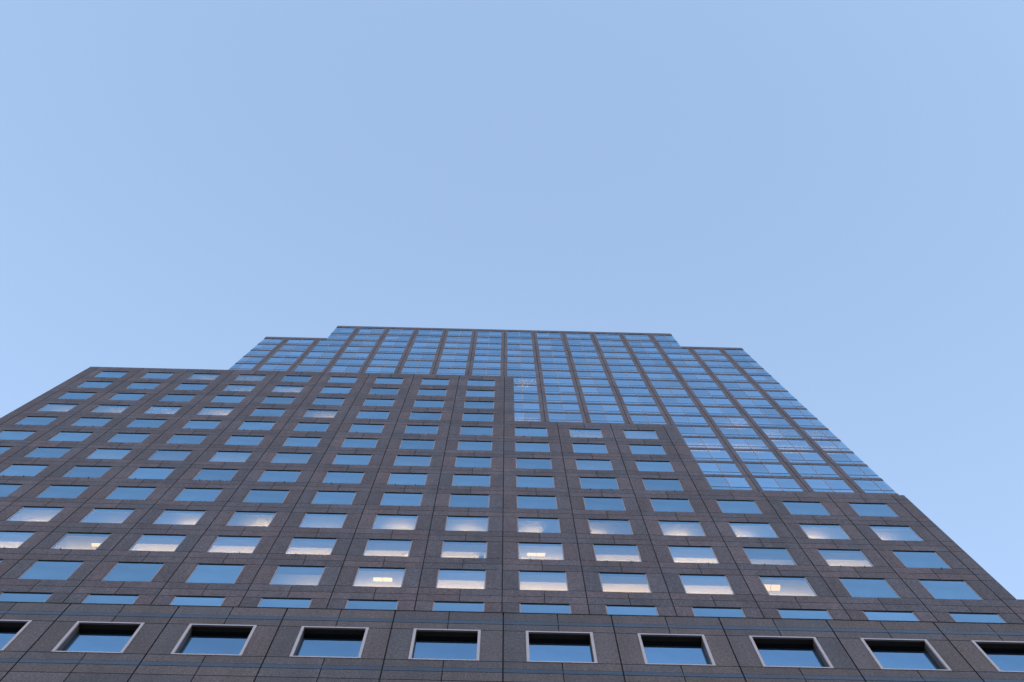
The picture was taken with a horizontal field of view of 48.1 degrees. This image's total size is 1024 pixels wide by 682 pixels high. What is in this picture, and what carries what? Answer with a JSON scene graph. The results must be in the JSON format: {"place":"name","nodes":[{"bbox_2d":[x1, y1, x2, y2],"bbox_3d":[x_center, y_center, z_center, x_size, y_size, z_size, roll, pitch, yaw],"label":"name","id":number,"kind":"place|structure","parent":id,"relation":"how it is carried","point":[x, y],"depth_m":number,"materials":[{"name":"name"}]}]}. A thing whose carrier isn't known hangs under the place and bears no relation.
{"place":"outdoors","nodes":[
{"label":"outdoors","id":0,"kind":"place"},
{"bbox_2d":[0,326,1023,681],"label":"office building","id":1,"kind":"structure","parent":0,"point":[388,504],"depth_m":61.46,"materials":[{"name":"stone"}]},
{"bbox_2d":[0,620,31,650],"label":"recessed window","id":2,"kind":"structure","parent":1,"relation":"in","point":[9,629],"depth_m":39.54,"materials":[{"name":"blue glass"}]},
{"bbox_2d":[0,531,35,547],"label":"window","id":3,"kind":"structure","parent":1,"relation":"in","point":[8,539],"depth_m":58.57,"materials":[{"name":"glass"}]},
{"bbox_2d":[0,464,48,475],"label":"window","id":4,"kind":"structure","parent":1,"relation":"in","point":[13,470],"depth_m":69.87,"materials":[{"name":"glass"}]},
{"bbox_2d":[0,592,52,601],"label":"window","id":5,"kind":"structure","parent":1,"relation":"in","point":[4,596],"depth_m":51.44,"materials":[{"name":"glass"}]},
{"bbox_2d":[5,507,63,521],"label":"window","id":6,"kind":"structure","parent":1,"relation":"in","point":[45,514],"depth_m":62.21,"materials":[{"name":"glass"}]},
{"bbox_2d":[24,447,71,457],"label":"window","id":7,"kind":"structure","parent":1,"relation":"in","point":[42,452],"depth_m":73.70,"materials":[{"name":"glass"}]},
{"bbox_2d":[17,560,83,579],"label":"window","id":8,"kind":"structure","parent":1,"relation":"in","point":[51,570],"depth_m":54.57,"materials":[{"name":"glass"}]},
{"bbox_2d":[36,485,88,497],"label":"window","id":9,"kind":"structure","parent":1,"relation":"in","point":[53,491],"depth_m":66.05,"materials":[{"name":"glass"}]},
{"bbox_2d":[50,533,110,549],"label":"window","id":10,"kind":"structure","parent":1,"relation":"in","point":[91,541],"depth_m":58.42,"materials":[{"name":"glass"}]},
{"bbox_2d":[62,466,111,477],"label":"window","id":11,"kind":"structure","parent":1,"relation":"in","point":[77,471],"depth_m":69.91,"materials":[{"name":"glass"}]},
{"bbox_2d":[51,621,144,653],"bbox_3d":[-13.950,10.120,38.775,2.335,2.351,0.269,1,-80,0],"label":"recessed window","id":12,"kind":"structure","parent":1,"relation":"in","point":[86,637],"depth_m":39.14,"materials":[{"name":"blue glass"}]},
{"bbox_2d":[79,508,134,522],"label":"window","id":13,"kind":"structure","parent":1,"relation":"in","point":[96,515],"depth_m":62.24,"materials":[{"name":"glass"}]},
{"bbox_2d":[85,449,132,458],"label":"window","id":14,"kind":"structure","parent":1,"relation":"in","point":[98,453],"depth_m":73.72,"materials":[{"name":"glass"}]},
{"bbox_2d":[81,594,139,603],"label":"window","id":15,"kind":"structure","parent":1,"relation":"in","point":[90,598],"depth_m":51.45,"materials":[{"name":"glass"}]},
{"bbox_2d":[104,487,156,499],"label":"window","id":16,"kind":"structure","parent":1,"relation":"in","point":[128,493],"depth_m":66.11,"materials":[{"name":"glass"}]},
{"bbox_2d":[101,562,164,581],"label":"window","id":17,"kind":"structure","parent":1,"relation":"in","point":[121,571],"depth_m":54.60,"materials":[{"name":"glass"}]},
{"bbox_2d":[127,467,174,478],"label":"window","id":18,"kind":"structure","parent":1,"relation":"in","point":[141,472],"depth_m":69.91,"materials":[{"name":"glass"}]},
{"bbox_2d":[129,534,186,550],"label":"window","id":19,"kind":"structure","parent":1,"relation":"in","point":[146,542],"depth_m":58.44,"materials":[{"name":"glass"}]},
{"bbox_2d":[147,450,191,460],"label":"window","id":20,"kind":"structure","parent":1,"relation":"in","point":[175,455],"depth_m":73.77,"materials":[{"name":"glass"}]},
{"bbox_2d":[152,510,205,524],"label":"window","id":21,"kind":"structure","parent":1,"relation":"in","point":[181,517],"depth_m":62.29,"materials":[{"name":"glass"}]},
{"bbox_2d":[169,596,225,605],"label":"window","id":22,"kind":"structure","parent":1,"relation":"in","point":[177,600],"depth_m":51.48,"materials":[{"name":"glass"}]},
{"bbox_2d":[173,488,222,500],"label":"window","id":23,"kind":"structure","parent":1,"relation":"in","point":[187,494],"depth_m":66.13,"materials":[{"name":"glass"}]},
{"bbox_2d":[170,624,256,655],"bbox_3d":[-10.051,10.212,38.809,2.335,2.351,0.269,1,-80,0],"label":"recessed window","id":24,"kind":"structure","parent":1,"relation":"in","point":[198,639],"depth_m":39.19,"materials":[{"name":"blue glass"}]},
{"bbox_2d":[185,564,244,583],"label":"window","id":25,"kind":"structure","parent":1,"relation":"in","point":[202,573],"depth_m":54.62,"materials":[{"name":"glass"}]},
{"bbox_2d":[192,469,237,480],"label":"window","id":26,"kind":"structure","parent":1,"relation":"in","point":[204,474],"depth_m":69.98,"materials":[{"name":"glass"}]},
{"bbox_2d":[209,451,251,461],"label":"window","id":27,"kind":"structure","parent":1,"relation":"in","point":[220,456],"depth_m":73.81,"materials":[{"name":"glass"}]},
{"bbox_2d":[207,536,261,552],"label":"window","id":28,"kind":"structure","parent":1,"relation":"in","point":[228,544],"depth_m":58.47,"materials":[{"name":"glass"}]},
{"bbox_2d":[225,511,276,526],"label":"window","id":29,"kind":"structure","parent":1,"relation":"in","point":[246,519],"depth_m":62.30,"materials":[{"name":"glass"}]},
{"bbox_2d":[242,490,289,502],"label":"window","id":30,"kind":"structure","parent":1,"relation":"in","point":[262,496],"depth_m":66.16,"materials":[{"name":"glass"}]},
{"bbox_2d":[257,470,301,481],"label":"window","id":31,"kind":"structure","parent":1,"relation":"in","point":[268,475],"depth_m":70.00,"materials":[{"name":"glass"}]},
{"bbox_2d":[257,598,311,607],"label":"window","id":32,"kind":"structure","parent":1,"relation":"in","point":[264,602],"depth_m":51.51,"materials":[{"name":"glass"}]},
{"bbox_2d":[270,453,311,463],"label":"window","id":33,"kind":"structure","parent":1,"relation":"in","point":[279,457],"depth_m":73.84,"materials":[{"name":"glass"}]},
{"bbox_2d":[269,566,325,584],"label":"window","id":34,"kind":"structure","parent":1,"relation":"in","point":[283,575],"depth_m":54.66,"materials":[{"name":"glass"}]},
{"bbox_2d":[284,538,336,554],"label":"window","id":35,"kind":"structure","parent":1,"relation":"in","point":[319,546],"depth_m":58.52,"materials":[{"name":"glass"}]},
{"bbox_2d":[299,513,347,527],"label":"window","id":36,"kind":"structure","parent":1,"relation":"in","point":[317,520],"depth_m":62.35,"materials":[{"name":"glass"}]},
{"bbox_2d":[289,626,368,658],"bbox_3d":[-6.152,10.304,38.842,2.335,2.351,0.269,1,-80,0],"label":"recessed window","id":37,"kind":"structure","parent":1,"relation":"in","point":[311,641],"depth_m":39.23,"materials":[{"name":"blue glass"}]},
{"bbox_2d":[0,371,658,562],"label":"windows","id":38,"kind":"structure","parent":1,"relation":"in","point":[5,489],"depth_m":88.12,"materials":[{"name":"glass"}]},
{"bbox_2d":[311,491,356,504],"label":"window","id":39,"kind":"structure","parent":1,"relation":"in","point":[321,497],"depth_m":66.19,"materials":[{"name":"glass"}]},
{"bbox_2d":[322,472,364,483],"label":"window","id":40,"kind":"structure","parent":1,"relation":"in","point":[334,477],"depth_m":70.05,"materials":[{"name":"glass"}]},
{"bbox_2d":[332,454,371,464],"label":"window","id":41,"kind":"structure","parent":1,"relation":"in","point":[351,459],"depth_m":73.88,"materials":[{"name":"glass"}]},
{"bbox_2d":[344,600,398,609],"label":"window","id":42,"kind":"structure","parent":1,"relation":"in","point":[350,604],"depth_m":51.54,"materials":[{"name":"glass"}]},
{"bbox_2d":[352,567,405,586],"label":"window","id":43,"kind":"structure","parent":1,"relation":"in","point":[374,577],"depth_m":54.70,"materials":[{"name":"glass"}]},
{"bbox_2d":[363,539,412,556],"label":"window","id":44,"kind":"structure","parent":1,"relation":"in","point":[373,547],"depth_m":58.54,"materials":[{"name":"glass"}]},
{"bbox_2d":[372,515,417,529],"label":"window","id":45,"kind":"structure","parent":1,"relation":"in","point":[407,522],"depth_m":62.38,"materials":[{"name":"glass"}]},
{"bbox_2d":[380,493,422,505],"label":"window","id":46,"kind":"structure","parent":1,"relation":"in","point":[396,499],"depth_m":66.23,"materials":[{"name":"glass"}]},
{"bbox_2d":[387,473,427,484],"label":"window","id":47,"kind":"structure","parent":1,"relation":"in","point":[394,478],"depth_m":70.05,"materials":[{"name":"glass"}]},
{"bbox_2d":[393,455,431,465],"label":"window","id":48,"kind":"structure","parent":1,"relation":"in","point":[399,460],"depth_m":73.86,"materials":[{"name":"glass"}]},
{"bbox_2d":[408,628,480,660],"bbox_3d":[-2.253,10.396,38.875,2.335,2.351,0.269,1,-80,0],"label":"recessed window","id":49,"kind":"structure","parent":1,"relation":"in","point":[426,644],"depth_m":39.27,"materials":[{"name":"blue glass"}]},
{"bbox_2d":[432,602,484,611],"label":"window","id":50,"kind":"structure","parent":1,"relation":"in","point":[437,606],"depth_m":51.56,"materials":[{"name":"glass"}]},
{"bbox_2d":[436,569,485,588],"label":"window","id":51,"kind":"structure","parent":1,"relation":"in","point":[446,578],"depth_m":54.73,"materials":[{"name":"glass"}]},
{"bbox_2d":[440,541,487,557],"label":"window","id":52,"kind":"structure","parent":1,"relation":"in","point":[456,549],"depth_m":58.58,"materials":[{"name":"glass"}]},
{"bbox_2d":[445,516,488,530],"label":"window","id":53,"kind":"structure","parent":1,"relation":"in","point":[453,523],"depth_m":62.41,"materials":[{"name":"glass"}]},
{"bbox_2d":[448,494,489,507],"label":"window","id":54,"kind":"structure","parent":1,"relation":"in","point":[455,500],"depth_m":66.26,"materials":[{"name":"glass"}]},
{"bbox_2d":[452,474,490,486],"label":"window","id":55,"kind":"structure","parent":1,"relation":"in","point":[458,480],"depth_m":70.10,"materials":[{"name":"glass"}]},
{"bbox_2d":[454,457,491,467],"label":"window","id":56,"kind":"structure","parent":1,"relation":"in","point":[485,462],"depth_m":73.95,"materials":[{"name":"glass"}]},
{"bbox_2d":[228,328,776,381],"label":"curtain wall windows","id":57,"kind":"structure","parent":1,"relation":"in","point":[338,330],"depth_m":142.48,"materials":[{"name":"glass"}]},
{"bbox_2d":[515,442,549,451],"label":"window","id":58,"kind":"structure","parent":1,"relation":"in","point":[519,446],"depth_m":77.79,"materials":[{"name":"glass"}]},
{"bbox_2d":[516,458,552,468],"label":"window","id":59,"kind":"structure","parent":1,"relation":"in","point":[529,463],"depth_m":73.97,"materials":[{"name":"glass"}]},
{"bbox_2d":[516,476,554,487],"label":"window","id":60,"kind":"structure","parent":1,"relation":"in","point":[521,481],"depth_m":70.14,"materials":[{"name":"glass"}]},
{"bbox_2d":[517,496,557,508],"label":"window","id":61,"kind":"structure","parent":1,"relation":"in","point":[531,502],"depth_m":66.29,"materials":[{"name":"glass"}]},
{"bbox_2d":[517,518,560,532],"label":"window","id":62,"kind":"structure","parent":1,"relation":"in","point":[543,525],"depth_m":62.45,"materials":[{"name":"glass"}]},
{"bbox_2d":[518,543,564,559],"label":"window","id":63,"kind":"structure","parent":1,"relation":"in","point":[547,551],"depth_m":58.62,"materials":[{"name":"glass"}]},
{"bbox_2d":[518,571,568,590],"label":"window","id":64,"kind":"structure","parent":1,"relation":"in","point":[528,580],"depth_m":54.77,"materials":[{"name":"glass"}]},
{"bbox_2d":[519,604,571,613],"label":"window","id":65,"kind":"structure","parent":1,"relation":"in","point":[523,608],"depth_m":51.60,"materials":[{"name":"glass"}]},
{"bbox_2d":[526,631,597,663],"bbox_3d":[1.645,10.488,38.909,2.335,2.351,0.269,1,-80,0],"label":"recessed window","id":66,"kind":"structure","parent":1,"relation":"in","point":[541,646],"depth_m":39.30,"materials":[{"name":"blue glass"}]},
{"bbox_2d":[575,459,613,469],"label":"window","id":67,"kind":"structure","parent":1,"relation":"in","point":[581,464],"depth_m":73.99,"materials":[{"name":"glass"}]},
{"bbox_2d":[579,477,619,489],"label":"window","id":68,"kind":"structure","parent":1,"relation":"in","point":[585,482],"depth_m":70.17,"materials":[{"name":"glass"}]},
{"bbox_2d":[583,497,625,510],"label":"window","id":69,"kind":"structure","parent":1,"relation":"in","point":[591,503],"depth_m":66.32,"materials":[{"name":"glass"}]},
{"bbox_2d":[588,519,633,534],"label":"window","id":70,"kind":"structure","parent":1,"relation":"in","point":[596,526],"depth_m":62.47,"materials":[{"name":"glass"}]},
{"bbox_2d":[593,544,641,561],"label":"window","id":71,"kind":"structure","parent":1,"relation":"in","point":[619,553],"depth_m":58.64,"materials":[{"name":"glass"}]},
{"bbox_2d":[599,573,651,592],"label":"window","id":72,"kind":"structure","parent":1,"relation":"in","point":[610,582],"depth_m":54.80,"materials":[{"name":"glass"}]},
{"bbox_2d":[605,605,658,615],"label":"window","id":73,"kind":"structure","parent":1,"relation":"in","point":[613,610],"depth_m":51.65,"materials":[{"name":"glass"}]},
{"bbox_2d":[635,461,674,471],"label":"window","id":74,"kind":"structure","parent":1,"relation":"in","point":[661,466],"depth_m":74.04,"materials":[{"name":"glass"}]},
{"bbox_2d":[642,479,683,490],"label":"window","id":75,"kind":"structure","parent":1,"relation":"in","point":[650,484],"depth_m":70.21,"materials":[{"name":"glass"}]},
{"bbox_2d":[650,499,694,511],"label":"window","id":76,"kind":"structure","parent":1,"relation":"in","point":[665,505],"depth_m":66.36,"materials":[{"name":"glass"}]},
{"bbox_2d":[637,633,715,665],"bbox_3d":[5.544,10.579,38.942,2.335,2.351,0.269,1,-80,0],"label":"recessed window","id":77,"kind":"structure","parent":1,"relation":"in","point":[657,649],"depth_m":39.32,"materials":[{"name":"blue glass"}]},
{"bbox_2d":[658,521,705,535],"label":"window","id":78,"kind":"structure","parent":1,"relation":"in","point":[678,528],"depth_m":62.52,"materials":[{"name":"glass"}]},
{"bbox_2d":[668,546,719,562],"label":"window","id":79,"kind":"structure","parent":1,"relation":"in","point":[684,554],"depth_m":58.67,"materials":[{"name":"glass"}]},
{"bbox_2d":[683,437,723,447],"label":"curtain wall window","id":80,"kind":"structure","parent":1,"relation":"in","point":[691,442],"depth_m":100.52,"materials":[{"name":"glass"}]},
{"bbox_2d":[678,574,734,593],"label":"window","id":81,"kind":"structure","parent":1,"relation":"in","point":[696,584],"depth_m":54.84,"materials":[{"name":"glass"}]},
{"bbox_2d":[690,449,732,460],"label":"curtain wall window","id":82,"kind":"structure","parent":1,"relation":"in","point":[712,455],"depth_m":96.65,"materials":[{"name":"glass"}]},
{"bbox_2d":[691,607,745,616],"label":"window","id":83,"kind":"structure","parent":1,"relation":"in","point":[697,611],"depth_m":51.68,"materials":[{"name":"glass"}]},
{"bbox_2d":[697,462,741,474],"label":"curtain wall window","id":84,"kind":"structure","parent":1,"relation":"in","point":[707,468],"depth_m":92.83,"materials":[{"name":"glass"}]},
{"bbox_2d":[706,477,752,489],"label":"curtain wall window","id":85,"kind":"structure","parent":1,"relation":"in","point":[726,483],"depth_m":88.99,"materials":[{"name":"glass"}]},
{"bbox_2d":[716,500,762,513],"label":"window","id":86,"kind":"structure","parent":1,"relation":"in","point":[726,506],"depth_m":66.40,"materials":[{"name":"glass"}]},
{"bbox_2d":[727,438,768,448],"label":"curtain wall window","id":87,"kind":"structure","parent":1,"relation":"in","point":[736,443],"depth_m":100.54,"materials":[{"name":"glass"}]},
{"bbox_2d":[728,522,778,537],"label":"window","id":88,"kind":"structure","parent":1,"relation":"in","point":[766,530],"depth_m":62.55,"materials":[{"name":"glass"}]},
{"bbox_2d":[735,450,779,461],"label":"curtain wall window","id":89,"kind":"structure","parent":1,"relation":"in","point":[756,456],"depth_m":96.69,"materials":[{"name":"glass"}]},
{"bbox_2d":[744,463,790,475],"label":"curtain wall window","id":90,"kind":"structure","parent":1,"relation":"in","point":[755,469],"depth_m":92.87,"materials":[{"name":"glass"}]},
{"bbox_2d":[743,548,796,564],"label":"window","id":91,"kind":"structure","parent":1,"relation":"in","point":[775,556],"depth_m":58.72,"materials":[{"name":"glass"}]},
{"bbox_2d":[755,478,802,490],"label":"curtain wall window","id":92,"kind":"structure","parent":1,"relation":"in","point":[771,484],"depth_m":89.03,"materials":[{"name":"glass"}]},
{"bbox_2d":[758,576,817,595],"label":"window","id":93,"kind":"structure","parent":1,"relation":"in","point":[788,586],"depth_m":54.88,"materials":[{"name":"glass"}]},
{"bbox_2d":[749,636,833,668],"bbox_3d":[9.443,10.671,38.975,2.335,2.351,0.269,1,-80,0],"label":"recessed window","id":94,"kind":"structure","parent":1,"relation":"in","point":[772,651],"depth_m":39.35,"materials":[{"name":"blue glass"}]},
{"bbox_2d":[770,439,813,449],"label":"curtain wall window","id":95,"kind":"structure","parent":1,"relation":"in","point":[780,444],"depth_m":100.56,"materials":[{"name":"glass"}]},
{"bbox_2d":[781,452,825,462],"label":"curtain wall window","id":96,"kind":"structure","parent":1,"relation":"in","point":[801,457],"depth_m":96.74,"materials":[{"name":"glass"}]},
{"bbox_2d":[777,609,832,618],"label":"window","id":97,"kind":"structure","parent":1,"relation":"in","point":[784,613],"depth_m":51.72,"materials":[{"name":"glass"}]},
{"bbox_2d":[782,502,830,514],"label":"window","id":98,"kind":"structure","parent":1,"relation":"in","point":[800,508],"depth_m":66.42,"materials":[{"name":"glass"}]},
{"bbox_2d":[792,465,839,476],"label":"curtain wall window","id":99,"kind":"structure","parent":1,"relation":"in","point":[804,470],"depth_m":92.89,"materials":[{"name":"glass"}]},
{"bbox_2d":[799,524,850,538],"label":"window","id":100,"kind":"structure","parent":1,"relation":"in","point":[814,531],"depth_m":62.58,"materials":[{"name":"glass"}]},
{"bbox_2d":[804,479,853,491],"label":"curtain wall window","id":101,"kind":"structure","parent":1,"relation":"in","point":[818,485],"depth_m":89.07,"materials":[{"name":"glass"}]},
{"bbox_2d":[817,549,874,566],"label":"window","id":102,"kind":"structure","parent":1,"relation":"in","point":[852,558],"depth_m":58.74,"materials":[{"name":"glass"}]},
{"bbox_2d":[840,466,879,477],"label":"curtain wall window","id":103,"kind":"structure","parent":1,"relation":"in","point":[853,471],"depth_m":92.87,"materials":[{"name":"glass"}]},
{"bbox_2d":[838,578,900,597],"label":"window","id":104,"kind":"structure","parent":1,"relation":"in","point":[857,587],"depth_m":54.90,"materials":[{"name":"glass"}]},
{"bbox_2d":[848,503,899,516],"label":"window","id":105,"kind":"structure","parent":1,"relation":"in","point":[862,509],"depth_m":66.47,"materials":[{"name":"glass"}]},
{"bbox_2d":[854,480,895,492],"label":"curtain wall window","id":106,"kind":"structure","parent":1,"relation":"in","point":[868,486],"depth_m":89.11,"materials":[{"name":"glass"}]},
{"bbox_2d":[863,611,919,620],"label":"window","id":107,"kind":"structure","parent":1,"relation":"in","point":[871,615],"depth_m":51.74,"materials":[{"name":"glass"}]},
{"bbox_2d":[868,525,923,540],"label":"window","id":108,"kind":"structure","parent":1,"relation":"in","point":[904,533],"depth_m":62.63,"materials":[{"name":"glass"}]},
{"bbox_2d":[860,638,951,670],"bbox_3d":[13.342,10.763,39.009,2.335,2.351,0.269,1,-80,0],"label":"recessed window","id":109,"kind":"structure","parent":1,"relation":"in","point":[890,654],"depth_m":39.38,"materials":[{"name":"blue glass"}]},
{"bbox_2d":[892,551,950,567],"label":"window","id":110,"kind":"structure","parent":1,"relation":"in","point":[911,559],"depth_m":58.77,"materials":[{"name":"glass"}]},
{"bbox_2d":[918,580,983,599],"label":"window","id":111,"kind":"structure","parent":1,"relation":"in","point":[939,589],"depth_m":54.93,"materials":[{"name":"glass"}]},
{"bbox_2d":[949,613,1006,622],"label":"window","id":112,"kind":"structure","parent":1,"relation":"in","point":[958,617],"depth_m":51.78,"materials":[{"name":"glass"}]},
{"bbox_2d":[971,640,1023,672],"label":"recessed window","id":113,"kind":"structure","parent":1,"relation":"in","point":[1006,656],"depth_m":39.68,"materials":[{"name":"blue glass"}]},
{"bbox_2d":[0,0,1023,599],"label":"sky","id":114,"kind":"structure","parent":0,"point":[830,193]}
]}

